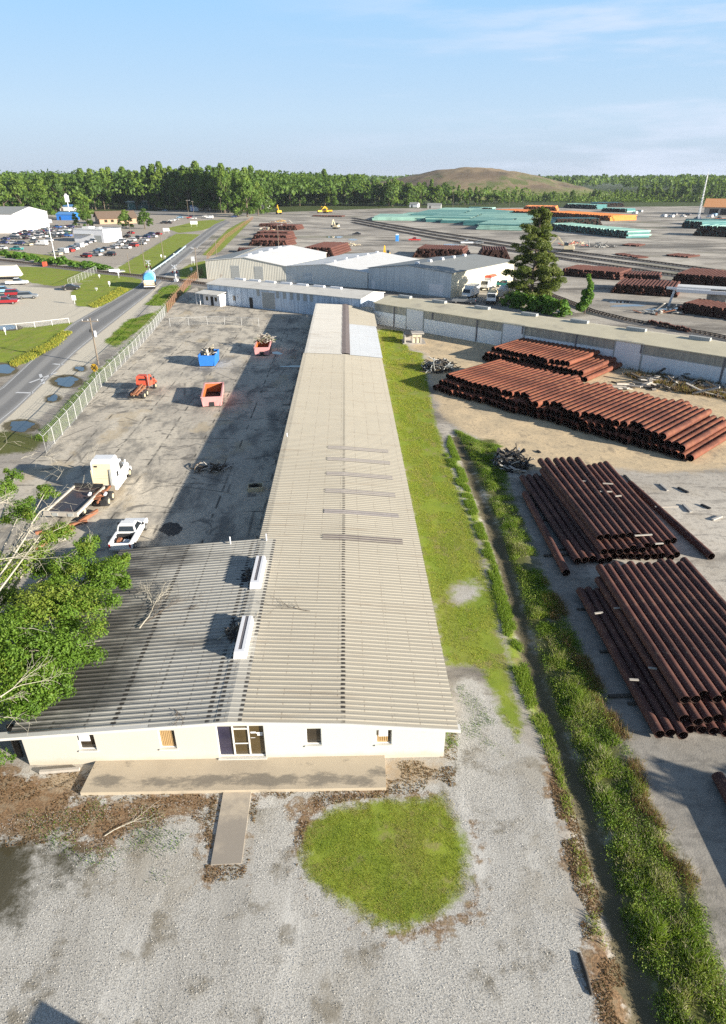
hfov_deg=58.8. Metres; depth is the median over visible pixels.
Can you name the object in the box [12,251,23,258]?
hedge bush
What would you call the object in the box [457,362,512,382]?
rusty pipe
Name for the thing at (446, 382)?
rusty pipe
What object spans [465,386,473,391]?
rusty pipe
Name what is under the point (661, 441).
rusty pipe
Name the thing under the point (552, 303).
shrub
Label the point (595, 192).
woodland tree
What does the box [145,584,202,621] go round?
fallen branch
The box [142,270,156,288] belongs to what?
tank truck
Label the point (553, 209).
orange pipe stacks
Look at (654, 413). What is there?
rusty pipe
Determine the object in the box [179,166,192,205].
woodland tree
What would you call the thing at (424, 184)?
woodland tree
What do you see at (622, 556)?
rusty pipe
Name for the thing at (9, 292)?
parked car
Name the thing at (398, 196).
woodland tree
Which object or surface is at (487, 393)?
rusty pipe
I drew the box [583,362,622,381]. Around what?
rusty pipe
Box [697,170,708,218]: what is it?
lattice mast
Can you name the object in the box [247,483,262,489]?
scrap wood
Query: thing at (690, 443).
rusty pipe
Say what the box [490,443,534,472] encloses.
pile
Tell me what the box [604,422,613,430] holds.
rusty pipe
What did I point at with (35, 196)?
woodland tree
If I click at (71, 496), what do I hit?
flatbed trailer
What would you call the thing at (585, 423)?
rusty pipe
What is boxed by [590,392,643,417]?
rusty pipe
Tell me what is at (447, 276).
storage warehouse
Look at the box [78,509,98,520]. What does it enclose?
steel beam
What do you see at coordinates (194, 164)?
woodland tree
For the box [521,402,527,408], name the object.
rusty pipe
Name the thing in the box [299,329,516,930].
lawn grass
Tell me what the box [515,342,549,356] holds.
rusty pipe
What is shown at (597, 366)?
rusty pipe
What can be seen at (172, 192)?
woodland tree
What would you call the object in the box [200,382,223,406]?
roll off skip
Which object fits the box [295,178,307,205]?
woodland tree
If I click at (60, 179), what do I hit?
woodland tree
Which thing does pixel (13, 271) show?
draped trailer
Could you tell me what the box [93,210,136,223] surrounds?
brick house
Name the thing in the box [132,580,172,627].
fallen branch
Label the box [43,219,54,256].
light mast
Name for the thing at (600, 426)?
rusty pipe
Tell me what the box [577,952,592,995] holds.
log
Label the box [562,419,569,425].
rusty pipe
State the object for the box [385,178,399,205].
woodland tree
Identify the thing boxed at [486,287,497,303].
service truck
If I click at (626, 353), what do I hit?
sliding door
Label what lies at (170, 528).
burn mark
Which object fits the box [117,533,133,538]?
tool box
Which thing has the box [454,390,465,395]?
rusty pipe
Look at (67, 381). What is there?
puddle
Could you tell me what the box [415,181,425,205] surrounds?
woodland tree
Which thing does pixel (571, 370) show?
rusty pipe
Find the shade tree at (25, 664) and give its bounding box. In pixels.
[0,432,132,765]
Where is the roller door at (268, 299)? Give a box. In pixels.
[262,292,274,308]
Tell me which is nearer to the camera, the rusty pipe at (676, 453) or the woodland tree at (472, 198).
the rusty pipe at (676, 453)
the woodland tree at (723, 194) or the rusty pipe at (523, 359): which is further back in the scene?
the woodland tree at (723, 194)
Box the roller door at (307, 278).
[303,273,312,282]
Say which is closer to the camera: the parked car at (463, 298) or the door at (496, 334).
the door at (496, 334)
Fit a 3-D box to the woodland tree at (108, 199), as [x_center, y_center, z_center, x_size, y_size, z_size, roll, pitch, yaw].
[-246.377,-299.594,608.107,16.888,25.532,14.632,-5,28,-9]
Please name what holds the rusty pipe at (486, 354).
on the rusty pipe
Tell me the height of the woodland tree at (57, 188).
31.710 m
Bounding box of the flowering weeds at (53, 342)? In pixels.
[8,286,127,366]
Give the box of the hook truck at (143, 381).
[127,374,156,398]
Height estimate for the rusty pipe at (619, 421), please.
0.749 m
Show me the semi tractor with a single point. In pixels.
(110, 470)
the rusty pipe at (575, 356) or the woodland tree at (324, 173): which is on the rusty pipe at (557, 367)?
the rusty pipe at (575, 356)
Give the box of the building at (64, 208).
[60,204,79,210]
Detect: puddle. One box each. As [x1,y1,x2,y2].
[0,325,15,329]
[0,364,14,373]
[10,421,34,431]
[47,394,57,400]
[55,376,78,386]
[610,301,629,302]
[611,304,645,306]
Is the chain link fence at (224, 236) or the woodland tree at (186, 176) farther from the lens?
the woodland tree at (186, 176)
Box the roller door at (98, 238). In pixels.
[94,235,102,242]
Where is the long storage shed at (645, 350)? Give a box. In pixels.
[373,294,725,383]
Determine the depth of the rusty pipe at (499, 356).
103.26 m
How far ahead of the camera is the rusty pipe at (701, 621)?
41.74 m
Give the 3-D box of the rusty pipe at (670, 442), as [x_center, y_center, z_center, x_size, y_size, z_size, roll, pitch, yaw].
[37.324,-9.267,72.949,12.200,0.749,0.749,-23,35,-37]
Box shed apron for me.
[376,324,410,332]
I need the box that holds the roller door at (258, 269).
[254,266,263,279]
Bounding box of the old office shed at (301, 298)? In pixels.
[195,278,384,314]
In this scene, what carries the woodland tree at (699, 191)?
on the ground at (686, 795)
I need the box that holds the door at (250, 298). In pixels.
[249,297,252,307]
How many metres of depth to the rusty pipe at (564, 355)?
100.03 m
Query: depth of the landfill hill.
940.85 m
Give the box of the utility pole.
[81,318,98,364]
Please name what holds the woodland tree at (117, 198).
on the ground at (686, 795)
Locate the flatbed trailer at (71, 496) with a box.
[43,483,104,516]
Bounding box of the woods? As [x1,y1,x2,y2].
[0,169,725,199]
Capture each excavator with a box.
[276,205,281,213]
[331,219,339,228]
[551,236,573,251]
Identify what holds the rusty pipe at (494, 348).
on the rusty pipe at (486, 354)
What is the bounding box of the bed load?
[116,537,122,542]
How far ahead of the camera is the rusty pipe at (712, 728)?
34.36 m
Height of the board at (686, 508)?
0.120 m
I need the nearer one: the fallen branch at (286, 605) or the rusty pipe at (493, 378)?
the fallen branch at (286, 605)
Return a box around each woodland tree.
[0,183,13,205]
[4,183,19,205]
[8,174,26,205]
[19,189,38,208]
[24,180,39,208]
[25,174,47,209]
[29,181,56,214]
[42,176,55,206]
[43,175,62,210]
[51,172,66,210]
[58,176,70,203]
[65,179,82,203]
[72,192,94,217]
[72,213,79,226]
[76,168,89,203]
[79,207,93,225]
[85,168,101,209]
[95,180,112,209]
[99,167,113,208]
[105,166,115,208]
[111,178,122,207]
[116,169,132,200]
[117,209,133,227]
[118,166,130,205]
[128,171,141,208]
[134,170,143,199]
[137,208,152,228]
[140,165,152,208]
[146,163,162,209]
[147,170,167,209]
[155,161,167,206]
[163,168,169,208]
[166,165,176,209]
[166,170,188,209]
[172,166,185,209]
[175,168,194,210]
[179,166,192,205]
[185,160,200,199]
[190,167,209,210]
[191,170,215,210]
[200,165,218,211]
[207,167,221,211]
[213,162,229,212]
[215,172,235,212]
[216,167,239,210]
[223,171,244,216]
[228,168,244,208]
[232,175,261,216]
[240,167,252,209]
[247,165,258,202]
[249,181,264,215]
[252,169,274,209]
[263,193,272,213]
[265,171,280,203]
[267,172,285,205]
[280,176,297,205]
[284,173,304,205]
[294,175,314,205]
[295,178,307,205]
[306,179,320,204]
[310,183,321,205]
[321,168,328,205]
[322,178,338,205]
[327,178,339,203]
[339,180,345,205]
[344,174,353,205]
[349,180,362,205]
[359,183,368,205]
[364,181,370,203]
[369,179,376,205]
[371,179,383,205]
[379,179,394,206]
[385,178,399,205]
[391,180,404,205]
[396,181,405,205]
[401,182,411,205]
[406,182,416,204]
[410,185,421,201]
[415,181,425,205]
[420,181,427,204]
[427,179,434,202]
[430,185,445,204]
[436,182,450,203]
[451,191,456,204]
[455,185,460,203]
[461,193,468,203]
[466,187,474,204]
[474,186,477,204]
[478,191,482,203]
[487,195,492,202]
[492,190,497,200]
[497,193,503,202]
[510,190,517,201]
[520,191,526,200]
[541,191,546,201]
[546,192,552,200]
[568,190,575,201]
[591,189,597,199]
[636,182,641,200]
[644,187,651,200]
[649,183,656,199]
[653,185,662,200]
[665,186,673,198]
[671,183,677,198]
[675,182,688,200]
[686,182,691,199]
[691,180,707,200]
[701,185,710,197]
[708,185,717,198]
[716,185,720,196]
[719,188,725,198]
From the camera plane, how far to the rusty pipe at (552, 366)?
97.55 m
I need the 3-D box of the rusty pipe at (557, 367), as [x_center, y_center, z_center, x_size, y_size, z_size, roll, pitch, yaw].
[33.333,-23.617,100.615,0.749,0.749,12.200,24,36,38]
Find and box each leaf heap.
[224,617,239,642]
[236,568,252,584]
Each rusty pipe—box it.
[433,384,440,389]
[439,377,449,384]
[443,379,452,385]
[446,359,501,378]
[447,380,457,387]
[448,389,460,395]
[450,360,505,378]
[451,381,460,388]
[453,361,508,381]
[454,383,464,389]
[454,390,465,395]
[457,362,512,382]
[458,391,467,397]
[460,384,468,390]
[461,363,516,382]
[462,392,471,398]
[464,365,520,385]
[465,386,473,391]
[467,393,478,399]
[468,366,524,386]
[470,386,478,393]
[473,367,529,387]
[476,388,483,393]
[477,395,486,402]
[478,368,533,388]
[484,350,496,356]
[484,368,539,389]
[485,390,494,396]
[487,398,498,404]
[488,369,543,391]
[489,392,496,398]
[491,338,524,350]
[492,400,501,406]
[494,370,549,391]
[494,393,503,399]
[496,338,528,351]
[496,372,552,394]
[497,352,506,358]
[498,393,507,400]
[499,339,532,352]
[501,403,508,409]
[502,395,515,402]
[503,340,537,353]
[503,373,558,394]
[505,405,514,411]
[507,340,541,354]
[507,395,521,404]
[508,374,563,396]
[511,341,545,355]
[511,397,524,406]
[511,405,520,412]
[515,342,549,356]
[515,374,570,396]
[517,400,525,406]
[519,342,554,357]
[519,475,581,563]
[520,357,529,362]
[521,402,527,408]
[522,375,577,396]
[522,491,569,575]
[523,343,558,357]
[523,409,529,414]
[525,377,580,398]
[525,379,580,401]
[526,474,588,562]
[527,381,583,405]
[529,344,562,358]
[532,405,544,411]
[533,344,567,359]
[533,382,589,406]
[533,412,544,418]
[533,473,595,561]
[536,345,572,360]
[537,458,603,540]
[538,405,551,413]
[540,412,548,419]
[540,468,607,554]
[540,475,605,563]
[541,346,576,360]
[543,347,580,363]
[544,382,599,406]
[544,457,610,539]
[545,362,554,368]
[545,405,557,413]
[546,414,555,420]
[550,347,585,363]
[550,363,559,369]
[550,408,558,415]
[551,416,562,422]
[552,382,606,406]
[553,458,618,539]
[555,348,590,363]
[555,363,564,370]
[555,417,567,424]
[556,410,562,417]
[557,384,612,407]
[559,355,596,371]
[559,386,613,410]
[559,457,625,538]
[559,470,622,554]
[561,349,594,364]
[562,388,617,414]
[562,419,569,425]
[564,354,601,372]
[565,350,599,365]
[566,456,632,537]
[567,420,574,427]
[568,355,606,373]
[568,390,622,415]
[571,422,579,429]
[573,356,611,374]
[573,415,582,422]
[574,391,628,417]
[574,457,640,538]
[576,587,664,737]
[578,415,589,424]
[579,357,616,374]
[579,361,617,380]
[582,417,596,426]
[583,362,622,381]
[583,391,637,417]
[584,426,591,433]
[584,586,675,736]
[586,464,657,548]
[589,419,599,428]
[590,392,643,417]
[591,427,598,434]
[592,463,664,546]
[593,588,687,739]
[594,576,689,721]
[595,564,689,703]
[596,393,649,419]
[596,420,605,429]
[597,428,608,436]
[597,462,670,545]
[600,396,653,423]
[601,537,614,554]
[603,430,616,438]
[603,461,676,543]
[603,553,612,562]
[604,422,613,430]
[604,564,700,702]
[606,397,660,424]
[610,424,621,432]
[610,431,622,439]
[611,561,707,697]
[613,398,667,425]
[616,433,628,441]
[616,536,630,553]
[618,425,631,433]
[618,553,625,558]
[621,399,674,427]
[621,564,722,702]
[622,435,634,444]
[623,534,636,551]
[624,424,637,435]
[625,514,649,548]
[626,551,633,559]
[626,561,725,697]
[627,481,714,559]
[630,536,645,552]
[631,399,683,427]
[631,428,639,436]
[631,437,641,444]
[632,549,641,559]
[636,439,645,447]
[636,562,725,685]
[637,401,689,428]
[637,430,645,439]
[639,404,692,433]
[641,550,650,560]
[643,433,651,441]
[643,440,654,449]
[644,562,725,671]
[645,406,698,435]
[646,547,657,559]
[651,435,659,442]
[651,443,661,450]
[652,408,704,437]
[652,562,725,657]
[654,546,664,558]
[657,415,709,444]
[657,558,725,645]
[658,444,668,452]
[660,409,711,439]
[660,544,674,559]
[664,445,677,455]
[665,415,716,446]
[665,559,725,633]
[667,543,679,557]
[672,449,683,457]
[673,416,724,447]
[676,561,725,622]
[678,419,725,451]
[678,427,725,459]
[680,557,725,610]
[681,701,702,725]
[681,719,695,732]
[687,433,725,461]
[692,700,712,723]
[695,723,706,733]
[701,696,722,721]
[705,721,718,734]
[711,772,725,802]
[714,700,725,722]
[715,719,725,736]
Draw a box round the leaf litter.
[0,576,702,1023]
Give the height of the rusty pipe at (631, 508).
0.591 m
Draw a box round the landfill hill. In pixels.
[307,167,613,199]
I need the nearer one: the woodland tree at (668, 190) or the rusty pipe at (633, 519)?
the rusty pipe at (633, 519)
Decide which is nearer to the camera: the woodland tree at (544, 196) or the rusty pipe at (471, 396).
the rusty pipe at (471, 396)
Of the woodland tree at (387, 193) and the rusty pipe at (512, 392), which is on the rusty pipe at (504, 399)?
the rusty pipe at (512, 392)
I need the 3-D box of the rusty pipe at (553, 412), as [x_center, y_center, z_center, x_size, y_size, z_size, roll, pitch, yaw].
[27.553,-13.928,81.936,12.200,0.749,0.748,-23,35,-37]
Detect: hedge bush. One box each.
[0,249,9,255]
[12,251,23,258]
[24,255,32,260]
[34,256,41,262]
[44,258,54,263]
[51,257,64,264]
[58,255,69,264]
[67,261,76,266]
[82,263,92,268]
[87,261,95,267]
[91,263,102,269]
[102,264,113,269]
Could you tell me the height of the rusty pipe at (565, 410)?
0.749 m
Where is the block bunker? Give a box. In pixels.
[401,331,425,343]
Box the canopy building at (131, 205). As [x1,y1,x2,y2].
[126,200,154,208]
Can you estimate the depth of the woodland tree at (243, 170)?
574.61 m
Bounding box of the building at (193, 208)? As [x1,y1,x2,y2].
[189,204,201,210]
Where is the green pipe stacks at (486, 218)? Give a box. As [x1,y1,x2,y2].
[372,202,725,237]
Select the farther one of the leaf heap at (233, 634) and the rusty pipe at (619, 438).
the rusty pipe at (619, 438)
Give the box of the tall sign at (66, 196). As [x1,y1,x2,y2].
[64,194,69,211]
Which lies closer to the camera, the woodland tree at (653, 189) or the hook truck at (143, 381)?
the hook truck at (143, 381)
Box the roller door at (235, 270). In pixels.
[231,266,239,277]
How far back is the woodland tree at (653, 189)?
821.84 m
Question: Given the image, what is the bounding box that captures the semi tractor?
[84,455,131,505]
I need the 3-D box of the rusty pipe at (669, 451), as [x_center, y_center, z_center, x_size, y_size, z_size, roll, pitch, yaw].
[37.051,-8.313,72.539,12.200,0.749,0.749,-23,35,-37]
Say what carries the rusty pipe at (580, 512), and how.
on the rusty pipe at (600, 547)
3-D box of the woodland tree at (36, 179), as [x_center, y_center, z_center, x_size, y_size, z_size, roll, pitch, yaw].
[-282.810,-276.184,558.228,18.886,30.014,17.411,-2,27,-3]
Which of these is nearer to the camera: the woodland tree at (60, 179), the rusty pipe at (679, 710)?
the rusty pipe at (679, 710)
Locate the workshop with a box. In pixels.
[73,226,121,242]
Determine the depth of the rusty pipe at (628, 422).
75.31 m
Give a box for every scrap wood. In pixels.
[201,345,215,354]
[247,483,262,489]
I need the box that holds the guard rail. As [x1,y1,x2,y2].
[151,246,185,271]
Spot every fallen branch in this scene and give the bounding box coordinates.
[48,766,96,790]
[104,801,164,835]
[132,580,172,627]
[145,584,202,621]
[217,612,262,639]
[260,596,308,610]
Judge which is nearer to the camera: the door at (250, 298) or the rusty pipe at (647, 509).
the rusty pipe at (647, 509)
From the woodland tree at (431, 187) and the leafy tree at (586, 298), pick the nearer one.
the leafy tree at (586, 298)
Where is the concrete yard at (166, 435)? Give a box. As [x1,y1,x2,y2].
[0,287,312,614]
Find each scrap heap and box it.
[559,240,585,245]
[580,240,615,247]
[613,380,695,391]
[630,368,701,385]
[633,303,683,314]
[686,381,725,396]
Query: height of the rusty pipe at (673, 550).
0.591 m
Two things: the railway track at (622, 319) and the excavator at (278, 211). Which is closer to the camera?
the railway track at (622, 319)
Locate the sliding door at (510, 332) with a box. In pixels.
[502,324,523,342]
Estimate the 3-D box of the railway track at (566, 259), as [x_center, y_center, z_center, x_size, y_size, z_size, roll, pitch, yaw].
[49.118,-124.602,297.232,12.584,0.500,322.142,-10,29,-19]
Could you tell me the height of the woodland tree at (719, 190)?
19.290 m
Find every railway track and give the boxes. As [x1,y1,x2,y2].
[0,259,206,286]
[350,218,720,269]
[350,220,683,271]
[350,222,675,276]
[513,278,725,341]
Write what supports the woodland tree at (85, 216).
on the ground at (686, 795)
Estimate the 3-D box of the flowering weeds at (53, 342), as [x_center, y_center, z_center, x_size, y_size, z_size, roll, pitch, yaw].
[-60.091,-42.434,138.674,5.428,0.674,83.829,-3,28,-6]
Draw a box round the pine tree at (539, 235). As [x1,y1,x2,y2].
[501,206,567,296]
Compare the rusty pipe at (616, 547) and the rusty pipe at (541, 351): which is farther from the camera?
the rusty pipe at (541, 351)
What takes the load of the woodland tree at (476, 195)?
on the ground at (686, 795)
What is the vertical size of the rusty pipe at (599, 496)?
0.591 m
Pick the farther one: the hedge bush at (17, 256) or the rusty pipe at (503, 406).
the hedge bush at (17, 256)
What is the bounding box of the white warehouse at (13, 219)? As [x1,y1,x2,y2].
[0,206,49,232]
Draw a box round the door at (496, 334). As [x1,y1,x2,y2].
[493,331,498,343]
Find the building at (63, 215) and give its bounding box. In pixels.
[55,212,79,219]
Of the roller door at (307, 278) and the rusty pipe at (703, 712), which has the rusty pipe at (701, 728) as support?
the rusty pipe at (703, 712)
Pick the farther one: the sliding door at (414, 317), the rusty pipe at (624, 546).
the sliding door at (414, 317)
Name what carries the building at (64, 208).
on the ground at (686, 795)
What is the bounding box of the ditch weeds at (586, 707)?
[445,429,725,1023]
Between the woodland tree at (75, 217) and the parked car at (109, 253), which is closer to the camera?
the parked car at (109, 253)
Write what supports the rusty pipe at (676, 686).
on the rusty pipe at (696, 719)
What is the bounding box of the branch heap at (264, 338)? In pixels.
[254,333,275,343]
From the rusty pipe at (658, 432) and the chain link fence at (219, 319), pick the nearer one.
the rusty pipe at (658, 432)
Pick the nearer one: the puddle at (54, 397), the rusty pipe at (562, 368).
the puddle at (54, 397)
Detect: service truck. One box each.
[462,283,479,297]
[480,274,496,290]
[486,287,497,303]
[497,285,515,299]
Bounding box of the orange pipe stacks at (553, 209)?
[496,205,725,220]
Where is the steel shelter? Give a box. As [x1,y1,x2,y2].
[666,284,725,305]
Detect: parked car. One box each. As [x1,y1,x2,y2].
[0,286,11,291]
[0,296,18,303]
[4,288,18,296]
[5,278,28,284]
[9,245,23,250]
[14,240,24,244]
[17,291,37,298]
[35,240,47,244]
[48,250,62,255]
[57,248,68,253]
[61,284,79,290]
[73,242,83,247]
[80,252,91,257]
[91,252,101,255]
[93,248,103,251]
[104,251,115,255]
[120,245,131,248]
[127,237,136,240]
[129,242,138,246]
[451,295,475,303]
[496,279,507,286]
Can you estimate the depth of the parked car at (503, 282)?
176.00 m
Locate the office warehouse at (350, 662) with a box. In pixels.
[0,303,460,764]
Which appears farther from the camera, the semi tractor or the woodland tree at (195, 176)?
the woodland tree at (195, 176)
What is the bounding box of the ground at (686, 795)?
[0,183,725,1023]
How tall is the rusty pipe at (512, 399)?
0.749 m
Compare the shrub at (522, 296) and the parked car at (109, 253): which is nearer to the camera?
the shrub at (522, 296)
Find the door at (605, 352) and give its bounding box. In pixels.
[602,349,609,356]
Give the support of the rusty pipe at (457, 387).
on the rusty pipe at (451, 392)
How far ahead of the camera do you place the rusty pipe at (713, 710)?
34.75 m
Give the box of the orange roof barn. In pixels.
[703,198,725,214]
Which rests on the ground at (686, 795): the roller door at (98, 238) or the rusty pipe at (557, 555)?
the rusty pipe at (557, 555)
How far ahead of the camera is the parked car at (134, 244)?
278.80 m
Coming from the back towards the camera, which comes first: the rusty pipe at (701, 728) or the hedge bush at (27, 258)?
the hedge bush at (27, 258)
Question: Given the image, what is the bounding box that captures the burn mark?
[159,522,182,535]
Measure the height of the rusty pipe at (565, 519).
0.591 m
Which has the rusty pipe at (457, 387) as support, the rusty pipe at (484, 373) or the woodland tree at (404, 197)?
the rusty pipe at (484, 373)
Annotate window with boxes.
[78,735,98,752]
[158,730,178,750]
[305,728,322,747]
[375,730,392,746]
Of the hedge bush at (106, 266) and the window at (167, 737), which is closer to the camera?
the window at (167, 737)
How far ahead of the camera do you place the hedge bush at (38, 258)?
228.29 m
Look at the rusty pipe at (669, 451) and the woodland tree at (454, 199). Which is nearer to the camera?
the rusty pipe at (669, 451)
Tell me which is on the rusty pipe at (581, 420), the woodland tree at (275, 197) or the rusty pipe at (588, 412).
the rusty pipe at (588, 412)
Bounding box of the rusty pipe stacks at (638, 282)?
[237,215,725,332]
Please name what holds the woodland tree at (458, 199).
on the ground at (686, 795)
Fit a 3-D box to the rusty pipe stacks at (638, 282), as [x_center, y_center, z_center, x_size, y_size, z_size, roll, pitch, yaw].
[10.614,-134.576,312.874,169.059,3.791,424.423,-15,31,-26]
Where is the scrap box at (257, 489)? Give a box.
[247,482,263,491]
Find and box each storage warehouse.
[204,245,326,281]
[286,251,417,287]
[368,254,513,297]
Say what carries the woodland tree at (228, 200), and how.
on the ground at (686, 795)
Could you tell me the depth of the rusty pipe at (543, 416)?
79.41 m
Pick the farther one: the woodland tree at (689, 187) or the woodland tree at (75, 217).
the woodland tree at (689, 187)
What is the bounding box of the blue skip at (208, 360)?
[198,349,218,366]
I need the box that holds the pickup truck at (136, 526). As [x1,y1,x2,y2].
[108,518,147,550]
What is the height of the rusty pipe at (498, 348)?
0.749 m
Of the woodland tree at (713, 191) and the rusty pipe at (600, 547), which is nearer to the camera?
the rusty pipe at (600, 547)
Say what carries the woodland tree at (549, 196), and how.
on the ground at (686, 795)
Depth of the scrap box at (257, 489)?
61.07 m
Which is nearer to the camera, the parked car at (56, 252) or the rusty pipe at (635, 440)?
the rusty pipe at (635, 440)
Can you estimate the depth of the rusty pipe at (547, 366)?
97.95 m
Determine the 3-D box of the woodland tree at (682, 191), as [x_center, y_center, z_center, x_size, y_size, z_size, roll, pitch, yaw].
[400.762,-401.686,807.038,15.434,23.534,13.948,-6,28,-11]
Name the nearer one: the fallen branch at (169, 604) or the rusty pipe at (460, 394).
the fallen branch at (169, 604)
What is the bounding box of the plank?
[17,538,65,546]
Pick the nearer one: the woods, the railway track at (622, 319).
the railway track at (622, 319)
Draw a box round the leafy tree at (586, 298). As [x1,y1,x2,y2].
[575,273,594,313]
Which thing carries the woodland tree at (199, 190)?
on the ground at (686, 795)
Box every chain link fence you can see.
[1,318,69,329]
[39,305,166,451]
[67,267,96,283]
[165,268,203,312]
[169,316,258,325]
[206,217,252,257]
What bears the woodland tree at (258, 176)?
on the ground at (686, 795)
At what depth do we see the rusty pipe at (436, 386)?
90.29 m
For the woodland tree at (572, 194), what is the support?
on the ground at (686, 795)
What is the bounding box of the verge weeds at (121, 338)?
[13,284,504,878]
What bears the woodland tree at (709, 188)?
on the ground at (686, 795)
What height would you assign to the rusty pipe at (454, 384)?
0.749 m
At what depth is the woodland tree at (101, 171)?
612.08 m
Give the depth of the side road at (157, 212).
559.25 m
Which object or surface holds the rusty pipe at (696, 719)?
on the rusty pipe at (689, 726)
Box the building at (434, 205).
[427,203,441,207]
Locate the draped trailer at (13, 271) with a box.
[0,265,22,278]
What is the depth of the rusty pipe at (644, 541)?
50.82 m
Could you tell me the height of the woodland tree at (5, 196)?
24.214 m
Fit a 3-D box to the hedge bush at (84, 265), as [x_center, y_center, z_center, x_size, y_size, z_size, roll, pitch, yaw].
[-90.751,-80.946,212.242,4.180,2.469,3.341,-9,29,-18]
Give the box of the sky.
[0,0,725,176]
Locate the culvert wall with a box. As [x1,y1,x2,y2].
[108,269,124,271]
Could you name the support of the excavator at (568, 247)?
on the ground at (686, 795)
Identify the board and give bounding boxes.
[39,767,79,773]
[543,553,569,556]
[608,693,632,697]
[634,534,651,535]
[655,505,678,507]
[682,504,691,512]
[711,515,722,520]
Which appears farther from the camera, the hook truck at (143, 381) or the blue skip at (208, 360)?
the blue skip at (208, 360)
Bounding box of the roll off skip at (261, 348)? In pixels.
[254,339,271,354]
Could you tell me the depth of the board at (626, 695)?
36.93 m
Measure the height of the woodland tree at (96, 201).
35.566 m
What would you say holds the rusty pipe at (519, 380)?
on the rusty pipe at (491, 395)
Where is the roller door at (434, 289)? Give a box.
[429,283,442,295]
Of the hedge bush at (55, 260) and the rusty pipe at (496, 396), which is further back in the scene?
the hedge bush at (55, 260)
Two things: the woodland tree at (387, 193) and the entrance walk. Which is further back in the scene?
the woodland tree at (387, 193)
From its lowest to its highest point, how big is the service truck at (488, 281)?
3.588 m
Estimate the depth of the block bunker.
116.08 m
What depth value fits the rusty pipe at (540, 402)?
81.60 m
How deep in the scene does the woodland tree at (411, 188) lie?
683.16 m
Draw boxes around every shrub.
[498,291,524,306]
[508,290,523,308]
[511,292,529,309]
[520,294,535,310]
[526,294,544,312]
[529,294,553,311]
[537,295,554,314]
[542,298,561,314]
[552,299,572,316]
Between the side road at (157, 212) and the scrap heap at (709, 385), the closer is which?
the scrap heap at (709, 385)
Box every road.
[0,220,230,423]
[123,209,218,220]
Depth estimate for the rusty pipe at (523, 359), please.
101.16 m
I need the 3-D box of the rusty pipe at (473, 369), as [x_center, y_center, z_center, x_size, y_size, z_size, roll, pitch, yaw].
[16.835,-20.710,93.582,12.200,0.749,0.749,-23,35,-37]
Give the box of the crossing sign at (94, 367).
[91,364,97,378]
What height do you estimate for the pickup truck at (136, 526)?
1.628 m
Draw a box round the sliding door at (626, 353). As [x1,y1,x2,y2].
[614,341,640,366]
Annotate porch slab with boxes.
[80,755,385,794]
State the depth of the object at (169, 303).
165.13 m
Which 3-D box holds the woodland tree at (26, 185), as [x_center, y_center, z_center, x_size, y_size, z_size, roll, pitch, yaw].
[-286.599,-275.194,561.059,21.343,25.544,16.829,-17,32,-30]
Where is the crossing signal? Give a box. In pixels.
[171,265,177,281]
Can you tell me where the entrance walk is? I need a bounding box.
[211,792,250,864]
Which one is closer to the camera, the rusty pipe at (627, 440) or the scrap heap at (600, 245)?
the rusty pipe at (627, 440)
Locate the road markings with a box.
[0,236,207,419]
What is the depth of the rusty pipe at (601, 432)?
74.12 m
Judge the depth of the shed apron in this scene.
127.59 m
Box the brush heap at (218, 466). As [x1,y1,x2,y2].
[190,459,233,473]
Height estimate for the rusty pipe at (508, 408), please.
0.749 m
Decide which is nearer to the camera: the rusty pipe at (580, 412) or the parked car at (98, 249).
the rusty pipe at (580, 412)
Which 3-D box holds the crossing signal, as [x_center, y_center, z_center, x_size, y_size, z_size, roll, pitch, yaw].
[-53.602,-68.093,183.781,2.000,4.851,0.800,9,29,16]
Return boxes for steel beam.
[35,520,87,534]
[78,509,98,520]
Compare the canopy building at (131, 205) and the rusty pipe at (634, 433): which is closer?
the rusty pipe at (634, 433)
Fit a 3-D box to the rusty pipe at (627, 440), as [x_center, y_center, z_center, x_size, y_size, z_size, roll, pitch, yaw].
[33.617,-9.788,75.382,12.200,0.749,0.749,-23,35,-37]
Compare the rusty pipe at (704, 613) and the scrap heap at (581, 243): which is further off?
the scrap heap at (581, 243)
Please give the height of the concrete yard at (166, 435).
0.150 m
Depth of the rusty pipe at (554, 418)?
78.52 m
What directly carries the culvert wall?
on the ground at (686, 795)
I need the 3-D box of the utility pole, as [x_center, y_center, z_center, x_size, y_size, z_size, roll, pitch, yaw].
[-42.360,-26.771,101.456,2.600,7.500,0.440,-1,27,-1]
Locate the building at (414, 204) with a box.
[409,202,419,206]
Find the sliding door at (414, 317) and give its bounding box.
[406,309,422,328]
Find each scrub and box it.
[499,189,722,201]
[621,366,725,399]
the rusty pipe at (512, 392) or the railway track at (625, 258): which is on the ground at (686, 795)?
the railway track at (625, 258)
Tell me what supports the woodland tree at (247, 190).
on the ground at (686, 795)
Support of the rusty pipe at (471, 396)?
on the ground at (686, 795)
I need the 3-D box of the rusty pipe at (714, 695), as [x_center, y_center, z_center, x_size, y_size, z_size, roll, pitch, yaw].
[19.134,7.077,40.883,0.571,0.571,13.400,0,27,-1]
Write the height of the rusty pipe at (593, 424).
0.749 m
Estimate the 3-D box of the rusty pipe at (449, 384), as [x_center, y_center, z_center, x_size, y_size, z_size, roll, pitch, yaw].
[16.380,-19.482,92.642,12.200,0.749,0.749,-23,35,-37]
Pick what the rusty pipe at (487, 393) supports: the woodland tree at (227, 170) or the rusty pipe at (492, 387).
the rusty pipe at (492, 387)

